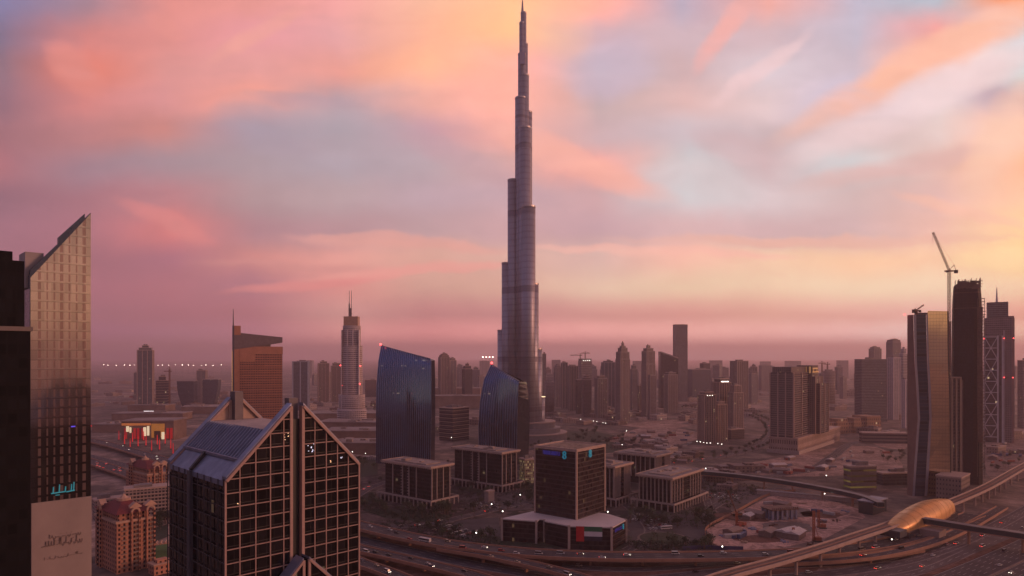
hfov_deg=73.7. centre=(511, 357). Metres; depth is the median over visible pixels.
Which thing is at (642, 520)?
road
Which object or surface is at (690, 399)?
house
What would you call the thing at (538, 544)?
lawn
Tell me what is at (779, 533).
shed
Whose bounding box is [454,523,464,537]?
palm tree
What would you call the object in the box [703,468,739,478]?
house
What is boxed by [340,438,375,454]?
mall hall
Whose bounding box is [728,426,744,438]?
apartment block
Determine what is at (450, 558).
lane marking
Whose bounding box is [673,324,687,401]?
office tower
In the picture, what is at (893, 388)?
apartment tower
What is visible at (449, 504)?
tree
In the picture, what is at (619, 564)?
sand strip
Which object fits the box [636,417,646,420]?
house
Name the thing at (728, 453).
kerb
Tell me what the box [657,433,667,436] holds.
shed
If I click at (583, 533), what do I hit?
flag
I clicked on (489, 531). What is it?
tree
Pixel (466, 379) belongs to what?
apartment tower
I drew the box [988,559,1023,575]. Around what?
median
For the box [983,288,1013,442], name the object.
braced tower
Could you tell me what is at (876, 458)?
sand lot
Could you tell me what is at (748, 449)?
road
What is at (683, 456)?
house
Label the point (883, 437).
wall block
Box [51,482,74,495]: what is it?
illuminated sign
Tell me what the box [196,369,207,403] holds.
office tower
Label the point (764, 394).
house
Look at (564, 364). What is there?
apartment tower
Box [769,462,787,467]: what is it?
shed
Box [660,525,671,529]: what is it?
bus
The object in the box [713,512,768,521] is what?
excavation pit
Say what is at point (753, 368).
apartment block
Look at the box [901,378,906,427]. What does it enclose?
apartment tower
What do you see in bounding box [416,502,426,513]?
tree
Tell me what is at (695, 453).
house
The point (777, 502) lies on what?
shed
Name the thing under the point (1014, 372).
office tower
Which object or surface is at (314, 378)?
apartment block
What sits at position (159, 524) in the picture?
tree
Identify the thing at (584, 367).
apartment tower
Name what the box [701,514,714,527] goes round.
tree
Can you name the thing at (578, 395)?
apartment tower
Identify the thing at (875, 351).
apartment tower
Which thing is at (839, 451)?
road
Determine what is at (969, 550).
service road
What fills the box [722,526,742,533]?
shed
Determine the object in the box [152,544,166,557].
lawn
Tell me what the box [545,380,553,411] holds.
apartment tower
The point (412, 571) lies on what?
interchange soil
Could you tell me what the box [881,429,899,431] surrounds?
house
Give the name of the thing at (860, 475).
office block
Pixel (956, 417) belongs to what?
office tower
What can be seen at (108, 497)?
apartment block
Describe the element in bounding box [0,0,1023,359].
sky
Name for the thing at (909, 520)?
railway station
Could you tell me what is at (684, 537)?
tree
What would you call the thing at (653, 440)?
house
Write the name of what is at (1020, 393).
office tower
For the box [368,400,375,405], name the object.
house
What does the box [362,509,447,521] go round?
lawn
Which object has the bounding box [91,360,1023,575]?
ground
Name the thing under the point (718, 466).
shed
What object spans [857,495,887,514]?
link building
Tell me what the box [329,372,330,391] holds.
apartment block
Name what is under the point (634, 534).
roundabout road
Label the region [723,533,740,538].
container
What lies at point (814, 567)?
kerb
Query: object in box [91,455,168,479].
road
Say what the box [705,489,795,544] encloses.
hoarding fence
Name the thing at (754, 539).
excavation pit
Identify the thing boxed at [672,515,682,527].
tree
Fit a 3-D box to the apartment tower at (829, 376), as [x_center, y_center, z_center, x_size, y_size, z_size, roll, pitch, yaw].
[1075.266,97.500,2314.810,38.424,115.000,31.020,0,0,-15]
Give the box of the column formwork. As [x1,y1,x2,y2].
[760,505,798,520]
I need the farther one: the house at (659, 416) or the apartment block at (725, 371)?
the apartment block at (725, 371)
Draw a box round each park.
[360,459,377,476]
[533,431,637,452]
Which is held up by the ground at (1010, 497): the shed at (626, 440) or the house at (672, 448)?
the house at (672, 448)
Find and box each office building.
[177,380,197,405]
[202,379,220,403]
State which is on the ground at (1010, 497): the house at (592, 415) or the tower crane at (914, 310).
the house at (592, 415)
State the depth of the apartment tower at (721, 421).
1260.53 m
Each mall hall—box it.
[91,421,120,432]
[111,411,192,420]
[127,403,174,410]
[181,404,219,413]
[312,410,375,420]
[321,418,375,427]
[328,427,375,438]
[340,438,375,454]
[435,387,480,396]
[435,394,480,407]
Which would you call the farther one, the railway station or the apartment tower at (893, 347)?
the apartment tower at (893, 347)
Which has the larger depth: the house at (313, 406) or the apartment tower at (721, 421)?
the house at (313, 406)
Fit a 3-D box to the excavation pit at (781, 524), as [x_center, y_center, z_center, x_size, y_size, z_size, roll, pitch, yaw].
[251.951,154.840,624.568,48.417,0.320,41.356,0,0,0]
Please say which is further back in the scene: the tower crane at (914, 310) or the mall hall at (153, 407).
the mall hall at (153, 407)
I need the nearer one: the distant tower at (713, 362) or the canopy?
the canopy
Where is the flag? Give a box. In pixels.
[576,526,601,541]
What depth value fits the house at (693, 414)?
1752.35 m
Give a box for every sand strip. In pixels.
[600,562,738,574]
[817,564,864,575]
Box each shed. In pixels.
[624,438,634,442]
[641,434,651,437]
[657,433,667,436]
[676,459,686,463]
[713,464,723,468]
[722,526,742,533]
[741,512,754,519]
[744,508,767,518]
[758,526,777,537]
[760,468,772,472]
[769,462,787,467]
[772,467,787,472]
[772,500,791,505]
[774,526,796,538]
[783,526,806,540]
[784,455,795,459]
[816,464,828,470]
[825,457,834,461]
[863,450,873,453]
[987,454,997,459]
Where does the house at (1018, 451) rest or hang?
on the ground at (1010, 497)
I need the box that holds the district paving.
[360,461,731,550]
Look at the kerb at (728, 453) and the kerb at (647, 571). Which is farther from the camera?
the kerb at (728, 453)
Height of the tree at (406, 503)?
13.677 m
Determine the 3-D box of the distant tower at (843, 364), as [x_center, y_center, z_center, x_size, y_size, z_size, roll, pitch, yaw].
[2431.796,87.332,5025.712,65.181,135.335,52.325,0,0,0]
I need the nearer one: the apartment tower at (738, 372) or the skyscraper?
the skyscraper
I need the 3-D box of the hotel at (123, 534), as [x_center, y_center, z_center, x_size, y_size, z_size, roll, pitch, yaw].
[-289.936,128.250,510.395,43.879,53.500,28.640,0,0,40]
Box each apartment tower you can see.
[292,360,309,410]
[317,360,328,401]
[331,362,340,401]
[438,352,449,394]
[450,357,456,394]
[462,363,471,394]
[472,367,479,386]
[542,352,545,395]
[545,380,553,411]
[554,364,560,406]
[561,361,567,408]
[567,365,577,410]
[576,378,580,413]
[578,359,591,402]
[581,374,591,416]
[594,374,607,417]
[601,360,614,406]
[615,341,629,421]
[630,364,637,409]
[638,384,640,409]
[641,344,654,416]
[648,375,656,418]
[664,371,677,412]
[688,368,710,397]
[697,390,715,443]
[700,362,709,368]
[712,377,730,403]
[716,399,727,441]
[728,383,743,427]
[730,360,747,408]
[748,372,757,403]
[759,365,770,390]
[767,365,840,454]
[823,369,834,403]
[835,366,840,393]
[854,357,886,421]
[869,346,881,358]
[886,339,900,358]
[887,357,900,419]
[899,347,906,378]
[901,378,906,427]
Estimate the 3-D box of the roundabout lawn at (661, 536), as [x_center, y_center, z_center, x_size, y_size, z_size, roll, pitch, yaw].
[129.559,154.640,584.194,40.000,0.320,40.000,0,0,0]
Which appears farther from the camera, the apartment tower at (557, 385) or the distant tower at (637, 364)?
the distant tower at (637, 364)
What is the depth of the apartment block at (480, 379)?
2751.69 m
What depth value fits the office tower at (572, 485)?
587.75 m
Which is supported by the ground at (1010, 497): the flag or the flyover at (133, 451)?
the flyover at (133, 451)
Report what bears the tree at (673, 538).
on the ground at (1010, 497)
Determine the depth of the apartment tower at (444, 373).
2503.24 m
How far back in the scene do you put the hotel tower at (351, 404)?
1584.66 m
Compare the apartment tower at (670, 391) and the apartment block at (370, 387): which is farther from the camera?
the apartment block at (370, 387)
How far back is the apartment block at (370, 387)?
2700.84 m
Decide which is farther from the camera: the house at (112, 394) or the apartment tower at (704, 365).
the apartment tower at (704, 365)
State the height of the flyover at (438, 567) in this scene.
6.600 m
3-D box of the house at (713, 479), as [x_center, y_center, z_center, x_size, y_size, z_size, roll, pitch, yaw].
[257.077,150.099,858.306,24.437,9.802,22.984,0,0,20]
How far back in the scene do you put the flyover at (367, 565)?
481.74 m
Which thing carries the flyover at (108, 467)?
on the ground at (1010, 497)
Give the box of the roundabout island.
[637,532,688,545]
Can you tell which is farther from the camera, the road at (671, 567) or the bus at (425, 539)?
the bus at (425, 539)
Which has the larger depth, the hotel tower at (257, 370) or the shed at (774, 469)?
the hotel tower at (257, 370)
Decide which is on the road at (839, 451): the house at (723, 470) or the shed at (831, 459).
the shed at (831, 459)
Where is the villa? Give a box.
[147,557,168,575]
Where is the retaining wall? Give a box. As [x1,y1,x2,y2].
[893,550,924,557]
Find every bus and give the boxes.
[419,536,430,541]
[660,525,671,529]
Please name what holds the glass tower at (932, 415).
on the ground at (1010, 497)
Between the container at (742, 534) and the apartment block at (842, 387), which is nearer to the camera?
the container at (742, 534)
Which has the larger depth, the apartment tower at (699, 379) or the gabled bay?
the apartment tower at (699, 379)
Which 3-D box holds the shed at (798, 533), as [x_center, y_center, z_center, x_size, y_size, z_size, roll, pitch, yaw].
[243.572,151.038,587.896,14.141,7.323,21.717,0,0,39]
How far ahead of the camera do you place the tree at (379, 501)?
704.77 m
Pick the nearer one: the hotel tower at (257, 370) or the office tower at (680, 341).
the hotel tower at (257, 370)
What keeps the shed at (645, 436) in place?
on the sand lot at (673, 440)
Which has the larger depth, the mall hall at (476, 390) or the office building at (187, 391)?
the mall hall at (476, 390)
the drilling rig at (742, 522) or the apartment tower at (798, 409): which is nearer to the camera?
the drilling rig at (742, 522)
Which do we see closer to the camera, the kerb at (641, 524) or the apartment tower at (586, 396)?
the kerb at (641, 524)
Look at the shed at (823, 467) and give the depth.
937.09 m
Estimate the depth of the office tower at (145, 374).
2001.46 m
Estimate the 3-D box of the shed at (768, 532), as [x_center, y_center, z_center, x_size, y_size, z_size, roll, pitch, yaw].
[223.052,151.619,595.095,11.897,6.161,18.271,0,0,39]
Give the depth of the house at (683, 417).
1672.64 m
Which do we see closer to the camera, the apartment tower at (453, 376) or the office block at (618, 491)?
the office block at (618, 491)
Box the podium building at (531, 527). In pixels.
[501,511,626,550]
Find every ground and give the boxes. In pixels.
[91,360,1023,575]
[706,496,864,549]
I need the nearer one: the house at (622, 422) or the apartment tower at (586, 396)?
the house at (622, 422)
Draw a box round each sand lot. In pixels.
[605,428,696,444]
[622,419,693,428]
[713,446,902,476]
[873,443,906,448]
[985,439,1023,480]
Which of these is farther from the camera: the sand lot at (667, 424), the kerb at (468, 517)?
the sand lot at (667, 424)
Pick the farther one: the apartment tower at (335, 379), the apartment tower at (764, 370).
the apartment tower at (764, 370)
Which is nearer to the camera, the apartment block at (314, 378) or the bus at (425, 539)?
the bus at (425, 539)
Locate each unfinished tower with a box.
[155,375,168,403]
[951,278,985,484]
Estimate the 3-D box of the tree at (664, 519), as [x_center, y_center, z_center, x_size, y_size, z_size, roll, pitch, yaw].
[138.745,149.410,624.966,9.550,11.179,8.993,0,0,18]
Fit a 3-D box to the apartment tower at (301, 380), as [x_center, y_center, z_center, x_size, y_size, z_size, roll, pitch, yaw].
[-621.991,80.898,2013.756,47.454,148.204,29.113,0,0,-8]
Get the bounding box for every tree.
[156,521,163,529]
[157,509,166,523]
[374,496,382,507]
[401,499,411,510]
[401,515,408,524]
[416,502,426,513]
[425,520,432,531]
[428,505,439,516]
[437,526,446,537]
[441,501,451,513]
[450,524,457,535]
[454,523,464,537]
[466,480,475,485]
[470,500,478,511]
[477,528,486,540]
[485,526,495,540]
[522,480,532,488]
[524,487,533,495]
[647,511,659,523]
[658,516,667,524]
[666,534,678,547]
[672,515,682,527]
[680,535,689,544]
[692,506,702,512]
[693,511,702,516]
[699,535,711,549]
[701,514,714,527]
[706,532,715,544]
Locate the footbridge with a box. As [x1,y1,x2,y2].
[922,517,1023,552]
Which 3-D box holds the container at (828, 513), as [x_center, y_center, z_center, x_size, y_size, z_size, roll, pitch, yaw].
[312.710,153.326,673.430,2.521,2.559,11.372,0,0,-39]
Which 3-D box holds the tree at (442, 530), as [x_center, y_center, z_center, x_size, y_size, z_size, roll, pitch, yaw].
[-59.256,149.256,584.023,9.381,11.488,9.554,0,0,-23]
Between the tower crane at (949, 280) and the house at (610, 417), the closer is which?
the tower crane at (949, 280)
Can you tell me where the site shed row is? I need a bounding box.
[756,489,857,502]
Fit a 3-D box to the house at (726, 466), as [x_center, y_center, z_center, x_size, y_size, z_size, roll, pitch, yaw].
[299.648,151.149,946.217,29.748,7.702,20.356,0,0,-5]
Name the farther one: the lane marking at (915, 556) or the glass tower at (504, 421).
the glass tower at (504, 421)
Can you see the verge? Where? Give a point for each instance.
(983, 552)
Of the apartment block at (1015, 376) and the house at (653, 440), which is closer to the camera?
the house at (653, 440)
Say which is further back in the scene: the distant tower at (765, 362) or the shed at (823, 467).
the distant tower at (765, 362)
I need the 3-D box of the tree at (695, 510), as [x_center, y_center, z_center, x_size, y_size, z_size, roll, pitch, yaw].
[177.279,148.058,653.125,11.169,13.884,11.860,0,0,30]
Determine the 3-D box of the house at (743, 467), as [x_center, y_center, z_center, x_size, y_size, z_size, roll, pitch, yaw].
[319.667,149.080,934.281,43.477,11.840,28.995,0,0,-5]
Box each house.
[91,402,104,406]
[98,381,111,383]
[106,392,118,395]
[119,380,130,383]
[121,401,134,404]
[220,390,228,394]
[310,403,316,409]
[315,401,326,405]
[323,402,331,406]
[361,455,375,459]
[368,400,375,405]
[469,417,478,424]
[484,489,494,501]
[545,411,556,416]
[545,416,563,421]
[554,412,565,416]
[561,417,578,422]
[576,419,592,424]
[590,413,605,417]
[597,421,619,425]
[606,415,614,420]
[611,443,632,448]
[612,419,626,424]
[633,441,653,449]
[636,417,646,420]
[641,438,667,444]
[649,413,666,419]
[654,443,670,449]
[655,440,668,444]
[656,445,677,452]
[673,454,692,459]
[678,414,689,420]
[682,450,703,457]
[686,412,696,417]
[688,397,696,401]
[688,418,696,423]
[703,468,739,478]
[704,467,718,470]
[706,476,725,482]
[715,464,729,468]
[716,482,737,491]
[726,462,765,472]
[726,470,742,480]
[744,408,757,413]
[744,412,751,416]
[759,392,768,395]
[829,405,845,410]
[847,391,853,395]
[856,425,881,433]
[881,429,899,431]
[986,444,1006,453]
[1008,449,1023,453]
[1014,430,1021,438]
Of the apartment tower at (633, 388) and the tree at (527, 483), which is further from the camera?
the apartment tower at (633, 388)
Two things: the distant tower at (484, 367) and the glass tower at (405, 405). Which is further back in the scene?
the distant tower at (484, 367)
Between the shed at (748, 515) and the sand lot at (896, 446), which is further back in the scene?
the sand lot at (896, 446)
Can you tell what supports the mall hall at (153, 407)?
on the ground at (1010, 497)
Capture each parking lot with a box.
[447,517,500,543]
[460,488,532,510]
[628,499,711,537]
[702,478,760,503]
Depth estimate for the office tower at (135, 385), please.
2500.00 m
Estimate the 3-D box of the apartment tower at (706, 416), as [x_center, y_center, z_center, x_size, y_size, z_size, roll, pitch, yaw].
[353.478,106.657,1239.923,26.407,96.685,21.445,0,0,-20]
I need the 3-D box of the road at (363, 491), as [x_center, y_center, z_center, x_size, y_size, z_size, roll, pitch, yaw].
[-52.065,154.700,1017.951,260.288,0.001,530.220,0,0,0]
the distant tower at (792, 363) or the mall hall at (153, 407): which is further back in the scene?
the distant tower at (792, 363)
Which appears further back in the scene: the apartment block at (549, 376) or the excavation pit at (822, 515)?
the apartment block at (549, 376)
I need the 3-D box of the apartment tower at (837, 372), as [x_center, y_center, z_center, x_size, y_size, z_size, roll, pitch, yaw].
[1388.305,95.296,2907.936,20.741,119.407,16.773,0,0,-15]
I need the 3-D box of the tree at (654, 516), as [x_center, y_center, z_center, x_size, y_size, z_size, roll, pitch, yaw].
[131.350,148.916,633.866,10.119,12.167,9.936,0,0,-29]
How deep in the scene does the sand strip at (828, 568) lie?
503.76 m
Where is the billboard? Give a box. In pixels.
[31,496,91,575]
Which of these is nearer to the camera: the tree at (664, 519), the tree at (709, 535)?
the tree at (709, 535)
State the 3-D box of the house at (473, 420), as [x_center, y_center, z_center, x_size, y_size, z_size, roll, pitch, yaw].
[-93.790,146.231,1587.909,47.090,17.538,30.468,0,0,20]
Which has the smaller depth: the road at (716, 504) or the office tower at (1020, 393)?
the road at (716, 504)
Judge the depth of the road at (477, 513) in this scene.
673.28 m
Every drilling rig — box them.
[735,512,744,526]
[812,510,822,541]
[817,509,826,528]
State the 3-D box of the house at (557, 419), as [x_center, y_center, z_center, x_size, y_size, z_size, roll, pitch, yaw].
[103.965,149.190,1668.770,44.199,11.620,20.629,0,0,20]
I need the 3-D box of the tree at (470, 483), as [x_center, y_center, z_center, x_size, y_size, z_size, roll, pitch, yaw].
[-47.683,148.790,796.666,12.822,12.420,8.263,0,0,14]
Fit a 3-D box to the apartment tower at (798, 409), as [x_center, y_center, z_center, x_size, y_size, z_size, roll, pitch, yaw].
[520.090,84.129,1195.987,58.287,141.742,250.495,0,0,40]
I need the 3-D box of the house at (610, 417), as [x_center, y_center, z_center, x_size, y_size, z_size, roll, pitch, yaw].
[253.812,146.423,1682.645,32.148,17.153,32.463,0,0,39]
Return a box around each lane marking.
[360,536,537,575]
[562,562,743,571]
[652,542,960,575]
[779,506,1022,575]
[864,512,1023,575]
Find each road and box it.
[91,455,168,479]
[360,447,533,495]
[360,537,553,575]
[383,499,533,527]
[562,561,754,571]
[620,502,655,550]
[627,529,699,549]
[629,489,713,507]
[651,544,942,575]
[670,408,768,464]
[707,488,849,508]
[733,441,860,480]
[766,506,1023,575]
[855,509,1023,575]
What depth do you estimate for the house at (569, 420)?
1619.59 m
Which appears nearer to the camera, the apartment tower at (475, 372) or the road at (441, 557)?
the road at (441, 557)
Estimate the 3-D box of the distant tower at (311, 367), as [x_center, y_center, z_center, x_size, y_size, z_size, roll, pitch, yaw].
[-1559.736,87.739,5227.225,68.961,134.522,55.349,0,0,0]
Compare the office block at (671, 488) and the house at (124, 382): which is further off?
the house at (124, 382)
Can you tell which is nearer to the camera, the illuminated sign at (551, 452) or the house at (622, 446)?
the illuminated sign at (551, 452)
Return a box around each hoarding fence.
[683,545,742,549]
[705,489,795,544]
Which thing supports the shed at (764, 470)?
on the sand lot at (876, 458)
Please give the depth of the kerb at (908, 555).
522.75 m
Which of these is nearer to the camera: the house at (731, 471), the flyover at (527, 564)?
the flyover at (527, 564)
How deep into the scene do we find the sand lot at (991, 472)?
1018.05 m
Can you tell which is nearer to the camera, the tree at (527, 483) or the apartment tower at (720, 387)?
the tree at (527, 483)
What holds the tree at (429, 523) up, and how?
on the ground at (1010, 497)
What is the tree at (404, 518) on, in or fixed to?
on the ground at (1010, 497)
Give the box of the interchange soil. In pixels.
[360,537,819,575]
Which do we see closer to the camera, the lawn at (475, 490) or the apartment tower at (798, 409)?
the lawn at (475, 490)
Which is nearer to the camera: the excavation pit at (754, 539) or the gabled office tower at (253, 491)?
the gabled office tower at (253, 491)
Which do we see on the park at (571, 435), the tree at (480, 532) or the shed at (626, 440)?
the shed at (626, 440)
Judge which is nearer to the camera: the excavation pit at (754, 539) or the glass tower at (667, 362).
the excavation pit at (754, 539)
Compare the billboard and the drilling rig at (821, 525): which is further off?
the drilling rig at (821, 525)
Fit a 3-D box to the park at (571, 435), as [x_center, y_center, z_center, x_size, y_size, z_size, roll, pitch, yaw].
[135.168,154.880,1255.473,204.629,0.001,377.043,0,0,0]
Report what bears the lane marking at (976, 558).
on the highway
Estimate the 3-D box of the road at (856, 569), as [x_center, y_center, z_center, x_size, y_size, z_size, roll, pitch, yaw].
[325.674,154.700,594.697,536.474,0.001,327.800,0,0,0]
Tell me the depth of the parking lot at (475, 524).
626.00 m
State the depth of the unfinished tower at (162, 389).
2051.89 m
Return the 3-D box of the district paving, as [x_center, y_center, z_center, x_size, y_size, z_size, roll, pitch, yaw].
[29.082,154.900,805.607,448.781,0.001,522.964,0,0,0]
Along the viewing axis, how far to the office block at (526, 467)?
841.38 m
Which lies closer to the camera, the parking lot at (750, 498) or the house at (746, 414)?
the parking lot at (750, 498)
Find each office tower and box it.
[0,250,32,575]
[134,372,136,399]
[137,344,153,403]
[167,391,360,575]
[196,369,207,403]
[534,440,605,519]
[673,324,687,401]
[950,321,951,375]
[950,377,961,471]
[1014,318,1014,427]
[1017,358,1023,427]
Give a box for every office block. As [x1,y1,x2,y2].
[376,456,458,509]
[439,405,469,441]
[450,444,524,492]
[519,455,533,482]
[606,459,637,506]
[614,448,672,482]
[630,465,707,512]
[843,461,876,489]
[877,468,906,485]
[935,471,969,498]
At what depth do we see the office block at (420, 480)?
722.61 m
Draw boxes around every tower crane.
[164,367,171,403]
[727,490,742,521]
[912,304,923,314]
[932,232,957,376]
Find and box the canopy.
[152,539,168,544]
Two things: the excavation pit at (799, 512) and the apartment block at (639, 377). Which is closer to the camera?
the excavation pit at (799, 512)
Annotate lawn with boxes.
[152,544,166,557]
[156,524,166,540]
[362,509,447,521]
[463,478,522,492]
[470,534,622,550]
[640,532,684,544]
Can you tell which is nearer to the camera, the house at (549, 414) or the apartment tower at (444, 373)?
the house at (549, 414)
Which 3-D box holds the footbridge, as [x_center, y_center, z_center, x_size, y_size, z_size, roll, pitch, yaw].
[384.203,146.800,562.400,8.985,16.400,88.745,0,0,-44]
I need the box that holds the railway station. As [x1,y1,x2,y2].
[879,498,957,538]
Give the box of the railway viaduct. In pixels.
[706,462,1023,575]
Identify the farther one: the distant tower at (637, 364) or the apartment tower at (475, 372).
the distant tower at (637, 364)
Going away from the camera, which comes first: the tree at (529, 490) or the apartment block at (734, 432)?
the tree at (529, 490)
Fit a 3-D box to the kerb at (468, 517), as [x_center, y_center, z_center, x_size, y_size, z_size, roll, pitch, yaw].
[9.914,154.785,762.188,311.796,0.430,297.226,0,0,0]
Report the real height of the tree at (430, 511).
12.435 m
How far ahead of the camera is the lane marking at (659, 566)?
503.14 m
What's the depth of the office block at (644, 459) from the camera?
846.87 m
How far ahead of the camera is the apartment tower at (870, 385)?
1650.93 m
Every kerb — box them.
[360,536,533,575]
[397,500,533,527]
[564,562,737,571]
[620,504,656,550]
[647,543,965,575]
[673,408,767,464]
[702,441,859,480]
[709,487,850,509]
[762,505,1023,575]
[879,550,974,575]
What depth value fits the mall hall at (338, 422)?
1458.21 m
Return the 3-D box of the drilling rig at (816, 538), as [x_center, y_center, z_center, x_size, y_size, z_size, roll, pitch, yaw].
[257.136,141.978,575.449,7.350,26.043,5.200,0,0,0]
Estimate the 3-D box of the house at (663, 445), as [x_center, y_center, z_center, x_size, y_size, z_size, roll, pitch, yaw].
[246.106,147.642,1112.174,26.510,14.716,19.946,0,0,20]
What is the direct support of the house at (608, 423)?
on the ground at (1010, 497)
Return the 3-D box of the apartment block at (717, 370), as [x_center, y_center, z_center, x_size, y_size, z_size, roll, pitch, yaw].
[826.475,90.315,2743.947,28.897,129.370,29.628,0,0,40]
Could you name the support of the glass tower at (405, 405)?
on the ground at (1010, 497)
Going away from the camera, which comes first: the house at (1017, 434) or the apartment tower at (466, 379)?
the house at (1017, 434)
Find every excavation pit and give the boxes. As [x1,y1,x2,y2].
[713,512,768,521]
[733,535,784,542]
[760,507,811,516]
[762,521,813,531]
[802,511,842,517]
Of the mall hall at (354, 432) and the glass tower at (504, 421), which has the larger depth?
the mall hall at (354, 432)
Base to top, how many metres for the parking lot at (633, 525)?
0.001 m
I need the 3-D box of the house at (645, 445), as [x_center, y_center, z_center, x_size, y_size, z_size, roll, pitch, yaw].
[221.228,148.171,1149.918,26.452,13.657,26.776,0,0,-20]
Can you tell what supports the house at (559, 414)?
on the ground at (1010, 497)
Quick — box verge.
[919,538,1017,575]
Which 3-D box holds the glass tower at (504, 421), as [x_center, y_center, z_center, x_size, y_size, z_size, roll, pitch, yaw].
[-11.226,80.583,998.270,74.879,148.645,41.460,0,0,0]
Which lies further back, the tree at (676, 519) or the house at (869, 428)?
the house at (869, 428)
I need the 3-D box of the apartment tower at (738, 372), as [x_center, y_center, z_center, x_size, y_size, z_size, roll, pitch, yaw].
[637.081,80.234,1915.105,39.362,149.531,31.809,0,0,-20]
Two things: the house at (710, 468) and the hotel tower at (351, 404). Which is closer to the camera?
the house at (710, 468)
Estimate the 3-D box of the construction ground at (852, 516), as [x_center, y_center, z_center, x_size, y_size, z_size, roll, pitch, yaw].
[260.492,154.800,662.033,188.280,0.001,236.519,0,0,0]
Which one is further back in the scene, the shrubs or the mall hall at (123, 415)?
the mall hall at (123, 415)
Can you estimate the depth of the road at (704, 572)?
496.15 m
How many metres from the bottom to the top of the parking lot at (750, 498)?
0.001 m
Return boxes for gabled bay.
[280,554,331,575]
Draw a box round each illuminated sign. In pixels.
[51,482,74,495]
[542,449,566,458]
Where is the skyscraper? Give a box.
[497,0,566,443]
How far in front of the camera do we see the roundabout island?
589.89 m
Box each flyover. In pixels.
[91,438,168,462]
[91,458,125,478]
[360,512,985,565]
[360,544,492,575]
[360,556,411,575]
[436,544,590,575]
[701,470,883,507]
[779,506,1007,566]
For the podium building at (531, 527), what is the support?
on the ground at (1010, 497)
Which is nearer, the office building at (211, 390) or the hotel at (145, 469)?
the hotel at (145, 469)
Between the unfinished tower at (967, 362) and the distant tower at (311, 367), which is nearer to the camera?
the unfinished tower at (967, 362)
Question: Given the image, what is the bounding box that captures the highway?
[933,539,1023,575]
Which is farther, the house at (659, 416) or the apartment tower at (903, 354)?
the apartment tower at (903, 354)
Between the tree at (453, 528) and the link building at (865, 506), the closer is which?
the tree at (453, 528)
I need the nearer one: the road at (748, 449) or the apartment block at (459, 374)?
the road at (748, 449)
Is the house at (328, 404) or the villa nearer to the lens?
the villa
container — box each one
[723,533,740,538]
[737,531,746,538]
[793,468,804,471]
[823,511,834,514]
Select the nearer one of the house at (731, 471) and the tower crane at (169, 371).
the house at (731, 471)
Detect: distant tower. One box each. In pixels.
[306,360,313,377]
[479,361,488,375]
[552,360,559,373]
[633,361,640,371]
[709,360,721,366]
[760,361,770,364]
[785,361,800,366]
[836,360,848,378]
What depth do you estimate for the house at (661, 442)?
1194.67 m
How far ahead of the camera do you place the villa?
488.51 m
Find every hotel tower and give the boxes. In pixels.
[232,309,282,418]
[337,290,366,418]
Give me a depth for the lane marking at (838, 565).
514.17 m
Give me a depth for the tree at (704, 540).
549.83 m
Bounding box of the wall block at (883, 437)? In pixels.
[859,431,906,443]
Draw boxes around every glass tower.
[19,213,90,575]
[376,343,434,463]
[478,362,529,464]
[658,352,677,407]
[904,311,950,495]
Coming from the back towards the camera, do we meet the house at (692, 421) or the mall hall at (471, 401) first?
the mall hall at (471, 401)
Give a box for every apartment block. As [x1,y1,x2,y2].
[92,493,121,520]
[124,482,168,520]
[312,373,316,384]
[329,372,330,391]
[365,378,376,396]
[457,364,462,386]
[477,375,484,392]
[546,372,553,381]
[592,364,596,385]
[638,371,640,384]
[713,364,721,378]
[722,367,728,377]
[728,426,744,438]
[749,364,757,372]
[839,376,846,398]
[1015,366,1016,387]
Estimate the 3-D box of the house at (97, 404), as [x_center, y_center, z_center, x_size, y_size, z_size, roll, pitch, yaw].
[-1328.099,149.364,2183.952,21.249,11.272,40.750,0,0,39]
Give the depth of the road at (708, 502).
739.26 m
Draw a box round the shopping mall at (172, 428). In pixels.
[120,417,187,439]
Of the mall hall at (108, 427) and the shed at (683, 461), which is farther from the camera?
the mall hall at (108, 427)
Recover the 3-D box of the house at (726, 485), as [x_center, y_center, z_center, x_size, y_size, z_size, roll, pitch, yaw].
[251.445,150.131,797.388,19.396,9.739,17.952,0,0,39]
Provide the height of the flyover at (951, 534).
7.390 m
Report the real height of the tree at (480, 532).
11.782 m
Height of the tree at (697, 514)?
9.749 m
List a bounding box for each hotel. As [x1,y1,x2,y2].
[93,493,156,573]
[125,455,167,485]
[829,415,880,433]
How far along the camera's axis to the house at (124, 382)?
4011.25 m
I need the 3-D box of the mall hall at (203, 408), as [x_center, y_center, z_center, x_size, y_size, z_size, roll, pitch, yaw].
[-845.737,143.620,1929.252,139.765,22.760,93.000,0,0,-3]
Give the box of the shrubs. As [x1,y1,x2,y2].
[360,435,766,549]
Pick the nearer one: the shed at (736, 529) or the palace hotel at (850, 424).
the shed at (736, 529)
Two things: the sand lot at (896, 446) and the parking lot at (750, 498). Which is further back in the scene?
the sand lot at (896, 446)
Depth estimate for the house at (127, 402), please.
2248.90 m
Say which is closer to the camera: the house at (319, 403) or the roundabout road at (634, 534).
the roundabout road at (634, 534)
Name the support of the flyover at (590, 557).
on the ground at (1010, 497)
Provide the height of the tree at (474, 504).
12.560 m

